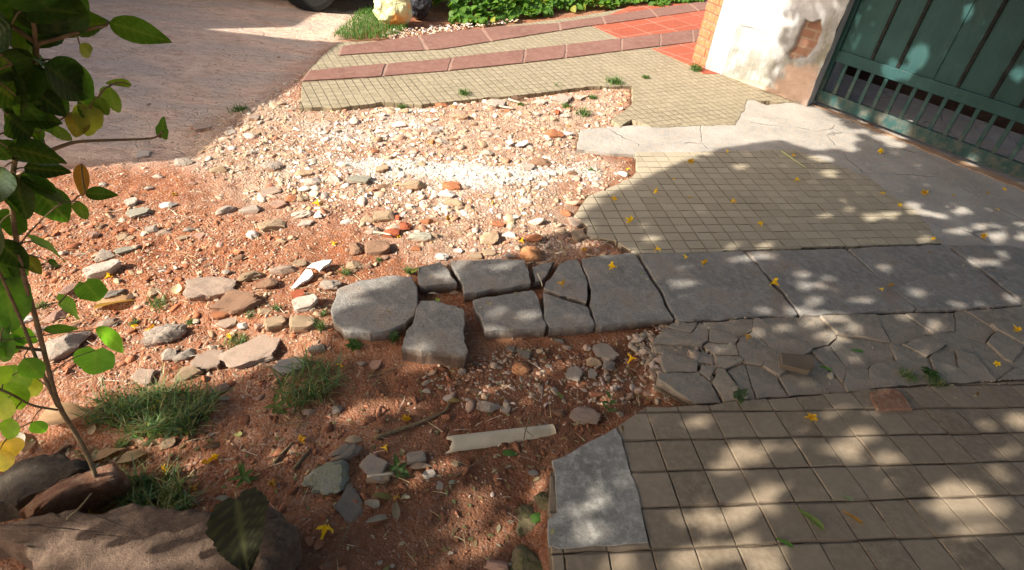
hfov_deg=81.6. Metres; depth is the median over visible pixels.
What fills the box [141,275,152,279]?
rubble stone
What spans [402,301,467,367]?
broken slab
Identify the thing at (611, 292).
paving slab
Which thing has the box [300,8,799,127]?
pavement
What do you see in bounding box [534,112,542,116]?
rubble stone
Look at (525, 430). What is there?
twig
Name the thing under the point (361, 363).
rubble stone
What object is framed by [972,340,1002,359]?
concrete fragment
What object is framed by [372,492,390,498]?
dead leaf
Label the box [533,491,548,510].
mossy lump
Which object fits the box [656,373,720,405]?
concrete fragment
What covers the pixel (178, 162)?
rubble stone
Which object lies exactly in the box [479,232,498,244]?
rubble stone
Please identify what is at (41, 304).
grass tuft
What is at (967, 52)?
metal gate
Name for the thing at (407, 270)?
grass tuft
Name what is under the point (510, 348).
rubble stone
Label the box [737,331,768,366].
concrete fragment
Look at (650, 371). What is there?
rubble stone
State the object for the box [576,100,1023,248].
concrete pavement
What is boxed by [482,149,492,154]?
rubble stone
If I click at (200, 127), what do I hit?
rubble stone
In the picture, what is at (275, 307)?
grass tuft
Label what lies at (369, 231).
rubble stone
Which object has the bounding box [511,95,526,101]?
rubble stone
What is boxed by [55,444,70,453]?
rubble stone
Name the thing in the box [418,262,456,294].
broken slab
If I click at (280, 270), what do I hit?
rubble stone
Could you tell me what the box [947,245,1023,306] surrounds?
paving slab
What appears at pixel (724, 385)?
concrete fragment
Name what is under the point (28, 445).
dead leaf
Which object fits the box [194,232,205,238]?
rubble stone
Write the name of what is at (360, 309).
paving slab
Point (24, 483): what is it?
dark rock
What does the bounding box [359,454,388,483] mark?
rubble stone
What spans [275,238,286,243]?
rubble stone
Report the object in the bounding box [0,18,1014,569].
gravel
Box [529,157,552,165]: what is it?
rubble stone
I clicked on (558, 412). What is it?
rubble stone
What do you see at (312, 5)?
parked car
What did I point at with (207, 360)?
rubble stone
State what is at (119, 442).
grass tuft
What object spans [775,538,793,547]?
green leaf
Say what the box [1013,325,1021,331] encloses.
yellow flower
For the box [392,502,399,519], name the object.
dead leaf
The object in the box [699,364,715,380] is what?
concrete fragment
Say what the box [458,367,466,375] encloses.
rubble stone
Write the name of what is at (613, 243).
pavement bed
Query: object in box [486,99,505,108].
rubble stone
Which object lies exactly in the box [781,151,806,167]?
grass stalk
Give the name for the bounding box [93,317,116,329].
rubble stone
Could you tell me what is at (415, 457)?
rubble stone
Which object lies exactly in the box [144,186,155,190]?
rubble stone
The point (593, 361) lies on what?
rubble stone
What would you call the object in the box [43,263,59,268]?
rubble stone
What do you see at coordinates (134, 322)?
grass tuft
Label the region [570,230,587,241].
rubble stone
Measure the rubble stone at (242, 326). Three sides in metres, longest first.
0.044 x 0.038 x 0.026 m
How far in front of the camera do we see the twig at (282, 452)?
1.78 m
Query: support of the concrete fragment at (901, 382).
on the concrete path
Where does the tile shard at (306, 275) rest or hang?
on the ground at (254, 38)
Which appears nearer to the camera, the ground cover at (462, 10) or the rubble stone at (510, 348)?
the rubble stone at (510, 348)
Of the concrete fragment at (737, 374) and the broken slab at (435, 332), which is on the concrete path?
the concrete fragment at (737, 374)
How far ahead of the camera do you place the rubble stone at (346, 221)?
2.70 m
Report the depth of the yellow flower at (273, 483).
1.69 m
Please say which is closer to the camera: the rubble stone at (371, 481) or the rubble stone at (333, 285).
the rubble stone at (371, 481)
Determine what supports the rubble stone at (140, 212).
on the ground at (254, 38)
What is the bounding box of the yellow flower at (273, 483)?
[268,479,276,486]
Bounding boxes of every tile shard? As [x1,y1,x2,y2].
[292,269,312,288]
[307,259,331,271]
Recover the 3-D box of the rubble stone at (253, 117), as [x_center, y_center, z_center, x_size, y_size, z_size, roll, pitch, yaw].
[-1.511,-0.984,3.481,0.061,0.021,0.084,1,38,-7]
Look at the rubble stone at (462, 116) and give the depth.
3.71 m
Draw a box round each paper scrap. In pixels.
[506,139,512,144]
[515,140,527,146]
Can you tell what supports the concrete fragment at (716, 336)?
on the concrete path
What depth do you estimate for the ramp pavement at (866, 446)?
1.80 m
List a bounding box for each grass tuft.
[35,299,51,309]
[113,435,129,447]
[127,318,138,325]
[141,291,178,312]
[184,317,197,324]
[215,329,251,347]
[226,102,251,113]
[243,310,253,318]
[269,304,282,311]
[293,378,326,407]
[308,316,328,331]
[319,306,327,316]
[336,266,351,275]
[397,104,406,108]
[401,263,412,273]
[453,88,471,95]
[561,102,571,107]
[575,106,594,117]
[584,94,597,98]
[606,75,625,85]
[688,62,703,71]
[897,366,919,383]
[920,368,950,387]
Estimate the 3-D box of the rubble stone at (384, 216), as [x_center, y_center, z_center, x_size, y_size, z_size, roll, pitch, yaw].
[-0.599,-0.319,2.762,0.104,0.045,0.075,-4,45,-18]
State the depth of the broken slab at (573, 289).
2.47 m
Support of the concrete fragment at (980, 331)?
on the concrete path
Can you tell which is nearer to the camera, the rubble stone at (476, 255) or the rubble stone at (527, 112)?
the rubble stone at (476, 255)
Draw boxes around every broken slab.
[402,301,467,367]
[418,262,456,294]
[450,259,530,301]
[473,290,545,338]
[532,262,553,287]
[542,293,593,336]
[543,259,587,305]
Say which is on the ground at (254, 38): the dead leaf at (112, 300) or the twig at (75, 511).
the dead leaf at (112, 300)
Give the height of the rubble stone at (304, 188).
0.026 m
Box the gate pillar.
[704,0,854,105]
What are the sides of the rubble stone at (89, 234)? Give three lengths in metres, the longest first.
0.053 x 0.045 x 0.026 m
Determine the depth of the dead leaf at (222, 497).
1.65 m
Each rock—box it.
[0,453,90,521]
[0,503,301,569]
[18,464,131,518]
[301,460,349,494]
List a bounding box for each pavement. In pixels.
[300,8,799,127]
[548,381,1023,569]
[574,149,941,257]
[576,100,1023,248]
[593,0,707,37]
[653,42,718,73]
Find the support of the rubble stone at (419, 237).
on the ground at (254, 38)
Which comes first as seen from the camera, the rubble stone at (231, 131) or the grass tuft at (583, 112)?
the rubble stone at (231, 131)
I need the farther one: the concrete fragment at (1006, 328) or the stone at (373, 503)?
the concrete fragment at (1006, 328)
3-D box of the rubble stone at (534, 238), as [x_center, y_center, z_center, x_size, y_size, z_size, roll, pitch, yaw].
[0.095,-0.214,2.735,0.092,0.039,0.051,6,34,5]
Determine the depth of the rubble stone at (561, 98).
4.12 m
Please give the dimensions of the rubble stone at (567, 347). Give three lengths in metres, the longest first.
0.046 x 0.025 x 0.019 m
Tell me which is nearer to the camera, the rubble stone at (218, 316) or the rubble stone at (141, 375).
the rubble stone at (141, 375)
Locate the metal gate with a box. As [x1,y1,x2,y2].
[814,0,1023,179]
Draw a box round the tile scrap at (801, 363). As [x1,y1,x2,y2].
[780,353,814,374]
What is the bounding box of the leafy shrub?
[0,0,171,477]
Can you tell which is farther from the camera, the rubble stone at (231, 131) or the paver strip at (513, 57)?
the paver strip at (513, 57)
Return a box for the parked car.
[288,0,336,10]
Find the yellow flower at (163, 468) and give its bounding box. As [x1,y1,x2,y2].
[161,464,171,473]
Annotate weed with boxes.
[227,462,257,487]
[264,392,287,413]
[345,339,364,351]
[388,453,410,477]
[389,331,399,343]
[602,390,616,413]
[732,387,749,405]
[921,366,938,380]
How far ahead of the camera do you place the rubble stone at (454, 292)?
2.42 m
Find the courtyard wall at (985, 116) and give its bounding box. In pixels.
[841,64,1023,134]
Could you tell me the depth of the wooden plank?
1.89 m
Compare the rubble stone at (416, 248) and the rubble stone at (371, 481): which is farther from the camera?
the rubble stone at (416, 248)
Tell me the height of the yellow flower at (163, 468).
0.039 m
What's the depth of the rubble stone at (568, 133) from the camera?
3.67 m
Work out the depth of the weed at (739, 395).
2.00 m
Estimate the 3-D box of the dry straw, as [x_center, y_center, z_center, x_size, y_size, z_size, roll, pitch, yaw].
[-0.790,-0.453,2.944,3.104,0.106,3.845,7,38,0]
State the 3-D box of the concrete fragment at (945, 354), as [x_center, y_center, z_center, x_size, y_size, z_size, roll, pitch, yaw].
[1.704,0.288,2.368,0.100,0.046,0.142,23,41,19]
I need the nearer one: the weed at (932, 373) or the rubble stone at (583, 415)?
the rubble stone at (583, 415)
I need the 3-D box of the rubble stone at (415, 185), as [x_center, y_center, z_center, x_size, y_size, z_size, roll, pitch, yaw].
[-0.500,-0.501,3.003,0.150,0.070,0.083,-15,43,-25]
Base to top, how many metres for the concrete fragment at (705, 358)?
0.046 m
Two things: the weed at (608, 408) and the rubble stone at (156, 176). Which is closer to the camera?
the weed at (608, 408)
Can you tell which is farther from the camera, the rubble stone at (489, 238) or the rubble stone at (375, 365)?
the rubble stone at (489, 238)
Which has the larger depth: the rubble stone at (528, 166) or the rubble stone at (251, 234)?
the rubble stone at (528, 166)
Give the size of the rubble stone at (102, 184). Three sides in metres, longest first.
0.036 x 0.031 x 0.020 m
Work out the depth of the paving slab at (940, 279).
2.75 m
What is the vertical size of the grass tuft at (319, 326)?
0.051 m
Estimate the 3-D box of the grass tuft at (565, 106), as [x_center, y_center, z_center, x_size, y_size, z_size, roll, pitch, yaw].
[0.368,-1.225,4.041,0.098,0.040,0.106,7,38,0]
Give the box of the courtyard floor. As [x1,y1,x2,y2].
[832,73,1023,162]
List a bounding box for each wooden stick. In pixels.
[367,472,392,477]
[373,231,390,235]
[491,102,513,108]
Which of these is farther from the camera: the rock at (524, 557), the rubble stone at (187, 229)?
the rubble stone at (187, 229)
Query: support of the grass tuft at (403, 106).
on the ground at (254, 38)
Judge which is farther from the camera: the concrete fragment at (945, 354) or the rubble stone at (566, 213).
the rubble stone at (566, 213)
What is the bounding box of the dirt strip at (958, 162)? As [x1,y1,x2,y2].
[811,103,1023,190]
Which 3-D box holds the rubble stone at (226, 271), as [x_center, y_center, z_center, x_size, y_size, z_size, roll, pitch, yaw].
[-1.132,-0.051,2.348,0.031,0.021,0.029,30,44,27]
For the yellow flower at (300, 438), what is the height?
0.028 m
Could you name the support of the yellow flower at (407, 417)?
on the ground at (254, 38)
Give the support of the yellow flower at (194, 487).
on the ground at (254, 38)
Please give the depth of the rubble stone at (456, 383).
2.08 m
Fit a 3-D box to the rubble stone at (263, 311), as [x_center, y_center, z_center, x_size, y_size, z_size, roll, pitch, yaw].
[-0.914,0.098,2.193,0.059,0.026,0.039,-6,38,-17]
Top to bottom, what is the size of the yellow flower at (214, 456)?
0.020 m
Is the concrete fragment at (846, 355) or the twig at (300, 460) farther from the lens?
the concrete fragment at (846, 355)
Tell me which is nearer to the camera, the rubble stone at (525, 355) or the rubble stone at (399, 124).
the rubble stone at (525, 355)
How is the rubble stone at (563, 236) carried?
on the ground at (254, 38)
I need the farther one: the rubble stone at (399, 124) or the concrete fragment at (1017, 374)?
the rubble stone at (399, 124)
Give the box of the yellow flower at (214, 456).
[208,454,219,461]
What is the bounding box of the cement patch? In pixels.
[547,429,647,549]
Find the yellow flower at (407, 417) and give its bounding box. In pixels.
[400,414,410,420]
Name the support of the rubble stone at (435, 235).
on the ground at (254, 38)
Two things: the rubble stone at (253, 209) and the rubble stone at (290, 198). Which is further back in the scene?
the rubble stone at (290, 198)
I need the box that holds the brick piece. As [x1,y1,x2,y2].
[870,388,912,410]
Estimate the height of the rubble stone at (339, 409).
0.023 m
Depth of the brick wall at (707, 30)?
4.88 m
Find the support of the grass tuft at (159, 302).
on the ground at (254, 38)
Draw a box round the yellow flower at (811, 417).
[805,413,817,420]
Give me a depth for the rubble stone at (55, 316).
2.13 m
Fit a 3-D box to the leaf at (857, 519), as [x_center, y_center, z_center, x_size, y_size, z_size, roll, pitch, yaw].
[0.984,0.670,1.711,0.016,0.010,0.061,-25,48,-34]
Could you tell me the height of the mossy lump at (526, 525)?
0.042 m
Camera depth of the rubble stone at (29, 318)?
2.12 m
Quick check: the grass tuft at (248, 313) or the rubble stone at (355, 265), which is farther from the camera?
the rubble stone at (355, 265)
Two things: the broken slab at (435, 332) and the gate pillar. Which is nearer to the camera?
the broken slab at (435, 332)
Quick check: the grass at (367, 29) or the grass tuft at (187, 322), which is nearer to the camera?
the grass tuft at (187, 322)
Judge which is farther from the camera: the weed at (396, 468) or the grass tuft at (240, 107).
the grass tuft at (240, 107)
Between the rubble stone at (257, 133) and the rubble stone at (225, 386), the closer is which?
the rubble stone at (225, 386)
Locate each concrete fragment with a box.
[651,328,702,349]
[653,345,698,356]
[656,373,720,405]
[659,351,697,372]
[667,322,696,332]
[692,322,708,346]
[697,349,712,364]
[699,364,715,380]
[703,319,752,337]
[703,343,738,356]
[708,328,738,343]
[712,368,748,402]
[715,355,742,371]
[727,364,754,399]
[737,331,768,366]
[745,364,787,399]
[752,318,811,354]
[761,317,835,349]
[762,347,785,377]
[778,370,829,397]
[809,353,846,393]
[811,346,845,382]
[819,314,889,342]
[830,339,869,369]
[835,336,894,367]
[868,364,897,389]
[874,360,910,378]
[877,314,931,344]
[889,343,936,384]
[894,372,932,387]
[902,333,945,357]
[905,313,954,333]
[928,346,956,366]
[929,358,974,384]
[953,311,993,342]
[954,349,995,383]
[964,306,1023,325]
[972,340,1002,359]
[978,357,1015,381]
[986,331,1023,362]
[989,320,1023,344]
[996,367,1023,382]
[1012,348,1023,369]
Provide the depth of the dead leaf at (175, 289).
2.23 m
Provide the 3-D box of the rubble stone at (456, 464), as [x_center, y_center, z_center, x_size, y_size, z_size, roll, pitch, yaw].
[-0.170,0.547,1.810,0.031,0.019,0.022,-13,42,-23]
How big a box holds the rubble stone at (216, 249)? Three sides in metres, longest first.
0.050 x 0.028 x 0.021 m
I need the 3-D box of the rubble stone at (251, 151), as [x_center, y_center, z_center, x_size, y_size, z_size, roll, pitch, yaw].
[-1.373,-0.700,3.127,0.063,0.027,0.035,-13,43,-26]
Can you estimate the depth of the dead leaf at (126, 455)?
1.73 m
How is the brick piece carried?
on the ramp pavement at (866, 446)
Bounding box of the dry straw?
[0,90,647,566]
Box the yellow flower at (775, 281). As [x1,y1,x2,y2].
[769,278,778,285]
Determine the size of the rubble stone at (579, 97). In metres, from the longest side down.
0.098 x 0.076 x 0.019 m
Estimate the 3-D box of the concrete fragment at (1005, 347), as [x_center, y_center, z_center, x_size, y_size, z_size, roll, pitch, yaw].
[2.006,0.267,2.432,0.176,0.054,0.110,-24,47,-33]
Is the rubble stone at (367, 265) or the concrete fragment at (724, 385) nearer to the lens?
the concrete fragment at (724, 385)
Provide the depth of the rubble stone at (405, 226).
2.69 m
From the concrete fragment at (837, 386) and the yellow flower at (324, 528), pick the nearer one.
the yellow flower at (324, 528)
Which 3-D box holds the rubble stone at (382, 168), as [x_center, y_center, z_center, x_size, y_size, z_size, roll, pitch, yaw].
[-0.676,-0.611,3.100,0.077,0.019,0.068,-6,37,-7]
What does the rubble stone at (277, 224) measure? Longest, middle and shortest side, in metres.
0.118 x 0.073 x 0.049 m
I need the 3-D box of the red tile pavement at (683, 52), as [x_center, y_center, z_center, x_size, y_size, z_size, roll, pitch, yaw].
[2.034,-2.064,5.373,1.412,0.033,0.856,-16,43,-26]
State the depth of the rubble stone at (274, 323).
2.13 m
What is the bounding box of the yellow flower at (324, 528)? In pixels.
[316,524,332,539]
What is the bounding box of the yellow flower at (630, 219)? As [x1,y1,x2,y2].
[625,215,633,222]
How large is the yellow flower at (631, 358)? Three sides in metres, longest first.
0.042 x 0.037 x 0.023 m
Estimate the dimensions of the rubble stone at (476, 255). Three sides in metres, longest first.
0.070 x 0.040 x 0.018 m
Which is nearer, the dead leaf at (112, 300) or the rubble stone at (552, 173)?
the dead leaf at (112, 300)
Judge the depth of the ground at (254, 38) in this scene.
2.40 m
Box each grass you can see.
[67,343,357,513]
[329,0,408,39]
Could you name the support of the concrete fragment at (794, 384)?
on the concrete path
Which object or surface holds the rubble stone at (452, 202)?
on the ground at (254, 38)
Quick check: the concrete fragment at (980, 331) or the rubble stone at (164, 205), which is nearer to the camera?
the concrete fragment at (980, 331)
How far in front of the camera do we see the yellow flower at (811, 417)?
1.99 m
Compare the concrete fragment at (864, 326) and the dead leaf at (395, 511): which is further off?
the concrete fragment at (864, 326)
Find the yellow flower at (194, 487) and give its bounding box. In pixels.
[190,482,199,490]
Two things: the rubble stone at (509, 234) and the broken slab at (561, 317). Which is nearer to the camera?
the broken slab at (561, 317)
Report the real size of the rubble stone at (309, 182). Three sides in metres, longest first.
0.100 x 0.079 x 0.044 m
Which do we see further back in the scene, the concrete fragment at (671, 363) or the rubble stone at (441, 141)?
the rubble stone at (441, 141)
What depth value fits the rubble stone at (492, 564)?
1.59 m
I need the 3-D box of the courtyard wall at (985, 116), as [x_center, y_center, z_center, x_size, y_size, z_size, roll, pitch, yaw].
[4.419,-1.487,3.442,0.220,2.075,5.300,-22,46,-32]
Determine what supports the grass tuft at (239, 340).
on the ground at (254, 38)
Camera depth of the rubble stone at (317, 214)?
2.70 m
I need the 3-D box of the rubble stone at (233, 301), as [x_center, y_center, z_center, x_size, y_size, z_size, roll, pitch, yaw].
[-1.027,0.066,2.203,0.184,0.046,0.113,-16,48,-23]
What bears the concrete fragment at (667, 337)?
on the concrete path
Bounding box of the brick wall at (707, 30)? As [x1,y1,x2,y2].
[692,0,723,67]
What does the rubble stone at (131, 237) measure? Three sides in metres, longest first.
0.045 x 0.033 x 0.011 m
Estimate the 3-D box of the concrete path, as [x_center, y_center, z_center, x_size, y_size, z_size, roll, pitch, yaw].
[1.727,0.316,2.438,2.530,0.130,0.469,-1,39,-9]
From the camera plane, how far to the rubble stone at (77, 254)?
2.37 m
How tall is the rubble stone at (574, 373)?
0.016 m
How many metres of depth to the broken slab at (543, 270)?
2.54 m
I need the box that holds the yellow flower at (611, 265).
[608,261,616,269]
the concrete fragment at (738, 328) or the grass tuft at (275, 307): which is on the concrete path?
the concrete fragment at (738, 328)
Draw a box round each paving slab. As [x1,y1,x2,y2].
[331,275,417,341]
[580,253,672,332]
[638,251,796,324]
[746,249,914,317]
[847,245,1020,312]
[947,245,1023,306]
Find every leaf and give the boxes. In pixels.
[16,432,25,441]
[21,440,35,452]
[87,425,95,434]
[93,448,123,460]
[94,294,133,308]
[116,451,146,462]
[138,440,157,445]
[171,284,181,293]
[203,442,220,447]
[205,487,269,569]
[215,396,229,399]
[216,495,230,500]
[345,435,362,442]
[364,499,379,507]
[366,514,390,522]
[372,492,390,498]
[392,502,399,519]
[409,462,433,468]
[449,398,460,401]
[502,450,516,455]
[530,513,540,522]
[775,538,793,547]
[797,508,824,529]
[842,495,852,500]
[843,511,862,523]
[851,349,863,352]
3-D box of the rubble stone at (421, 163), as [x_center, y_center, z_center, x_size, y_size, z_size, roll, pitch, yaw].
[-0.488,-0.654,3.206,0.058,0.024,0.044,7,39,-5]
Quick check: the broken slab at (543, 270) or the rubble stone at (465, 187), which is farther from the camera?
the rubble stone at (465, 187)
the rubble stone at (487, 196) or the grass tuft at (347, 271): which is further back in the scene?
the rubble stone at (487, 196)
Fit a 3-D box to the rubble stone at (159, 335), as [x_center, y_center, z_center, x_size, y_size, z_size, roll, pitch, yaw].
[-1.235,0.178,2.106,0.158,0.066,0.089,-23,49,-36]
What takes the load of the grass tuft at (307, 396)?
on the ground at (254, 38)
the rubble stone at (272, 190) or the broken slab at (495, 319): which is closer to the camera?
the broken slab at (495, 319)
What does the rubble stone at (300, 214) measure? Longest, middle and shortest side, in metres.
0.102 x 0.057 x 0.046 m
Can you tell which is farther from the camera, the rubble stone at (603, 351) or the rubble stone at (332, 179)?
the rubble stone at (332, 179)
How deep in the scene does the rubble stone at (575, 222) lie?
2.87 m
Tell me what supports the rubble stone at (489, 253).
on the ground at (254, 38)
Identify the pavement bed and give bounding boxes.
[583,158,940,252]
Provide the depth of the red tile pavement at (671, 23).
6.00 m
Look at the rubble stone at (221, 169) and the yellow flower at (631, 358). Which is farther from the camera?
the rubble stone at (221, 169)
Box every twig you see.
[66,493,91,519]
[272,442,292,463]
[293,448,310,469]
[368,365,403,377]
[522,416,530,446]
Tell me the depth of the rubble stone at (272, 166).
3.00 m
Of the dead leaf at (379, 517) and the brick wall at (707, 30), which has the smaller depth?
the dead leaf at (379, 517)
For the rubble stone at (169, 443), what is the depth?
1.77 m
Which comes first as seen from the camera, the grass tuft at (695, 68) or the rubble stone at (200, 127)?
the rubble stone at (200, 127)
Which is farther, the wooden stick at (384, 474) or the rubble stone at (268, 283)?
the rubble stone at (268, 283)
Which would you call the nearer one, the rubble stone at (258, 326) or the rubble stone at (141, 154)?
the rubble stone at (258, 326)
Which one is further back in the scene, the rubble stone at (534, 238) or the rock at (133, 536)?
the rubble stone at (534, 238)
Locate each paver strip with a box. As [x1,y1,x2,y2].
[303,29,699,81]
[340,1,708,54]
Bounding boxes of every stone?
[24,315,32,322]
[32,331,91,361]
[37,402,98,424]
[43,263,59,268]
[43,309,66,322]
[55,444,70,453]
[59,283,76,294]
[73,252,84,256]
[83,259,121,279]
[86,231,100,238]
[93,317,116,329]
[94,250,116,261]
[99,182,105,186]
[103,289,126,298]
[113,246,138,256]
[116,233,127,240]
[124,197,137,206]
[124,235,135,240]
[125,207,151,218]
[126,292,135,299]
[130,368,155,386]
[135,150,151,158]
[139,323,187,346]
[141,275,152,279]
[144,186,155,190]
[144,224,158,232]
[145,288,160,297]
[152,174,162,178]
[156,229,171,234]
[158,202,177,208]
[158,438,174,449]
[160,348,175,361]
[172,348,195,361]
[172,366,203,381]
[173,158,192,166]
[176,235,188,240]
[183,227,194,231]
[183,277,235,302]
[190,122,213,131]
[190,349,223,371]
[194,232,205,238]
[208,383,229,394]
[209,166,226,172]
[209,289,262,314]
[212,247,221,252]
[212,312,229,319]
[215,205,236,215]
[217,317,236,328]
[218,334,280,369]
[222,269,229,274]
[224,129,235,135]
[232,254,247,260]
[236,270,265,282]
[237,322,247,329]
[238,205,261,214]
[246,150,257,154]
[246,230,257,239]
[248,114,260,120]
[248,131,261,135]
[252,394,263,400]
[254,278,278,288]
[254,323,263,331]
[257,218,285,233]
[257,308,272,314]
[259,186,280,197]
[260,162,283,171]
[264,315,285,331]
[269,199,287,208]
[270,265,296,275]
[273,356,306,376]
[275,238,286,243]
[285,195,295,201]
[289,315,313,332]
[290,289,305,298]
[291,210,313,218]
[292,259,306,266]
[292,294,317,313]
[293,169,311,176]
[297,186,309,191]
[297,195,308,201]
[297,220,314,226]
[301,409,315,414]
[303,177,322,186]
[308,344,326,353]
[314,212,321,218]
[318,280,341,290]
[327,174,340,183]
[330,443,362,460]
[331,406,342,413]
[333,484,362,521]
[340,219,351,224]
[346,175,371,184]
[346,261,364,270]
[349,242,363,254]
[357,361,365,365]
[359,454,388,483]
[360,215,374,222]
[363,263,372,268]
[365,227,380,234]
[365,240,390,255]
[366,471,390,484]
[370,360,380,370]
[372,210,394,222]
[375,165,389,171]
[375,184,388,189]
[382,228,400,237]
[392,121,405,126]
[395,215,402,220]
[397,180,426,190]
[400,222,411,230]
[406,232,431,242]
[406,450,425,465]
[408,150,417,154]
[410,245,420,250]
[416,161,426,165]
[418,109,428,112]
[419,218,434,223]
[422,388,430,392]
[422,469,436,477]
[426,126,440,134]
[430,232,439,238]
[434,253,448,260]
[435,103,447,106]
[435,138,448,144]
[436,481,442,489]
[437,190,455,197]
[440,181,460,190]
[444,198,462,206]
[449,290,458,294]
[451,113,468,119]
[451,461,460,466]
[452,381,461,385]
[453,248,463,253]
[455,230,464,234]
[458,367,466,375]
[462,185,469,189]
[467,252,481,258]
[468,388,479,393]
[476,401,500,412]
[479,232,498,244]
[481,249,495,256]
[482,131,492,135]
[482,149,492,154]
[482,194,492,198]
[484,559,508,569]
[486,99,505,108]
[491,221,504,227]
[501,405,510,413]
[502,231,515,237]
[503,253,516,258]
[505,345,514,352]
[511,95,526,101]
[517,350,531,359]
[519,163,534,170]
[520,197,531,203]
[522,110,531,115]
[524,234,542,242]
[527,469,537,476]
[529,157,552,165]
[534,98,547,105]
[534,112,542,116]
[544,129,563,138]
[548,171,556,175]
[551,409,566,415]
[552,94,571,104]
[554,337,564,343]
[556,232,568,238]
[560,114,571,117]
[560,209,571,216]
[562,345,572,349]
[563,131,573,135]
[565,366,582,382]
[566,170,577,174]
[567,217,583,227]
[569,406,601,424]
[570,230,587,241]
[574,95,583,100]
[585,357,601,366]
[588,368,596,378]
[592,343,618,360]
[602,360,614,370]
[616,411,623,416]
[635,345,650,358]
[647,364,656,377]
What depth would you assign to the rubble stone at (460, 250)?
2.61 m
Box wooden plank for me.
[446,424,555,452]
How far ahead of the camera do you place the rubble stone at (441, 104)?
3.87 m
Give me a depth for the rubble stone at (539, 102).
4.03 m
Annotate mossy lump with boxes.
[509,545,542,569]
[516,504,537,536]
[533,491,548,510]
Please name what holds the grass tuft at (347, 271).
on the ground at (254, 38)
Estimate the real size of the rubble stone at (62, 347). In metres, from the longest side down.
0.184 x 0.101 x 0.077 m
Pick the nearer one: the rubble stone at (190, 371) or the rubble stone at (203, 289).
the rubble stone at (190, 371)
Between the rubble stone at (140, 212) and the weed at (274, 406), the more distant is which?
the rubble stone at (140, 212)
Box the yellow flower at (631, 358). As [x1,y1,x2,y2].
[627,353,635,363]
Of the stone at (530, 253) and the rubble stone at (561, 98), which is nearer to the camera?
the stone at (530, 253)
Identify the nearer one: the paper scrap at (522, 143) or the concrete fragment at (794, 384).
the concrete fragment at (794, 384)
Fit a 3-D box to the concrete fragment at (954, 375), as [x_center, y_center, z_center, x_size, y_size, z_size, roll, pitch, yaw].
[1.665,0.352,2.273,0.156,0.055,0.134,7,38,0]
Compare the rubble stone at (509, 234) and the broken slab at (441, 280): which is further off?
the rubble stone at (509, 234)
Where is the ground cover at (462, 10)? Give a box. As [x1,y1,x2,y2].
[432,0,703,25]
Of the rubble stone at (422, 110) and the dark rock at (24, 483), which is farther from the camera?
the rubble stone at (422, 110)
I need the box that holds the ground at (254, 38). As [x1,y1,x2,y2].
[0,0,683,569]
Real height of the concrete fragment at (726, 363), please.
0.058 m
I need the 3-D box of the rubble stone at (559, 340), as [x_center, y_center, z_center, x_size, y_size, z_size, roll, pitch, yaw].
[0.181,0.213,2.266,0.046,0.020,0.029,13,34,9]
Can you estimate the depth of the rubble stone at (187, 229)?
2.55 m
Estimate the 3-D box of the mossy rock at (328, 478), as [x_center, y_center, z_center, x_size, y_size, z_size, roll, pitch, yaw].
[-0.543,0.568,1.732,0.143,0.052,0.124,-10,41,-20]
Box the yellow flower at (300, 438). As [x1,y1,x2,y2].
[298,434,305,442]
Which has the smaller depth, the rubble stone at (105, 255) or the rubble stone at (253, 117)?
the rubble stone at (105, 255)
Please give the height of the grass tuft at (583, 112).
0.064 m
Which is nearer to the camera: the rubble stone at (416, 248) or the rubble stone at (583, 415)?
the rubble stone at (583, 415)
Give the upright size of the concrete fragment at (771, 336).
0.055 m
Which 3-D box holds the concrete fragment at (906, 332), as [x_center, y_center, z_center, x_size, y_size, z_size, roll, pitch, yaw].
[1.598,0.190,2.478,0.233,0.044,0.171,-13,42,-23]
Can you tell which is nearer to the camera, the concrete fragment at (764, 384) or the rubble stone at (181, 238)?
the concrete fragment at (764, 384)
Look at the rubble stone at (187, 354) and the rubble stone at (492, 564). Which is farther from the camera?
the rubble stone at (187, 354)
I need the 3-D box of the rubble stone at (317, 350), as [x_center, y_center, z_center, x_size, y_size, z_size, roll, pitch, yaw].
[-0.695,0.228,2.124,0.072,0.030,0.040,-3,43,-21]
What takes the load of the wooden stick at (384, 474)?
on the ground at (254, 38)
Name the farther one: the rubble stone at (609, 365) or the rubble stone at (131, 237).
the rubble stone at (131, 237)
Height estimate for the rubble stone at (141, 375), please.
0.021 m
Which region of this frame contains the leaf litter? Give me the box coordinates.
[27,250,999,569]
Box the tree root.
[374,403,450,439]
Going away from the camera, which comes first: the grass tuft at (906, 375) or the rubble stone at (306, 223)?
the grass tuft at (906, 375)
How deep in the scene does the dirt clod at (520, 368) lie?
2.13 m
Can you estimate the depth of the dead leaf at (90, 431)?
1.78 m
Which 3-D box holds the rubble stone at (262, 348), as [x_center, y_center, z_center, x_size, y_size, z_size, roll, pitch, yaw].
[-0.921,0.245,2.097,0.228,0.057,0.129,-18,49,-29]
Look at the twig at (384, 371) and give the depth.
2.08 m
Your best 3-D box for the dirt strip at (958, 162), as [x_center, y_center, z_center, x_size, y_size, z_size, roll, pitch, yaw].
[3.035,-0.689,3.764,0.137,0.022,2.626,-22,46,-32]
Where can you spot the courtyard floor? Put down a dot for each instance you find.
(993, 136)

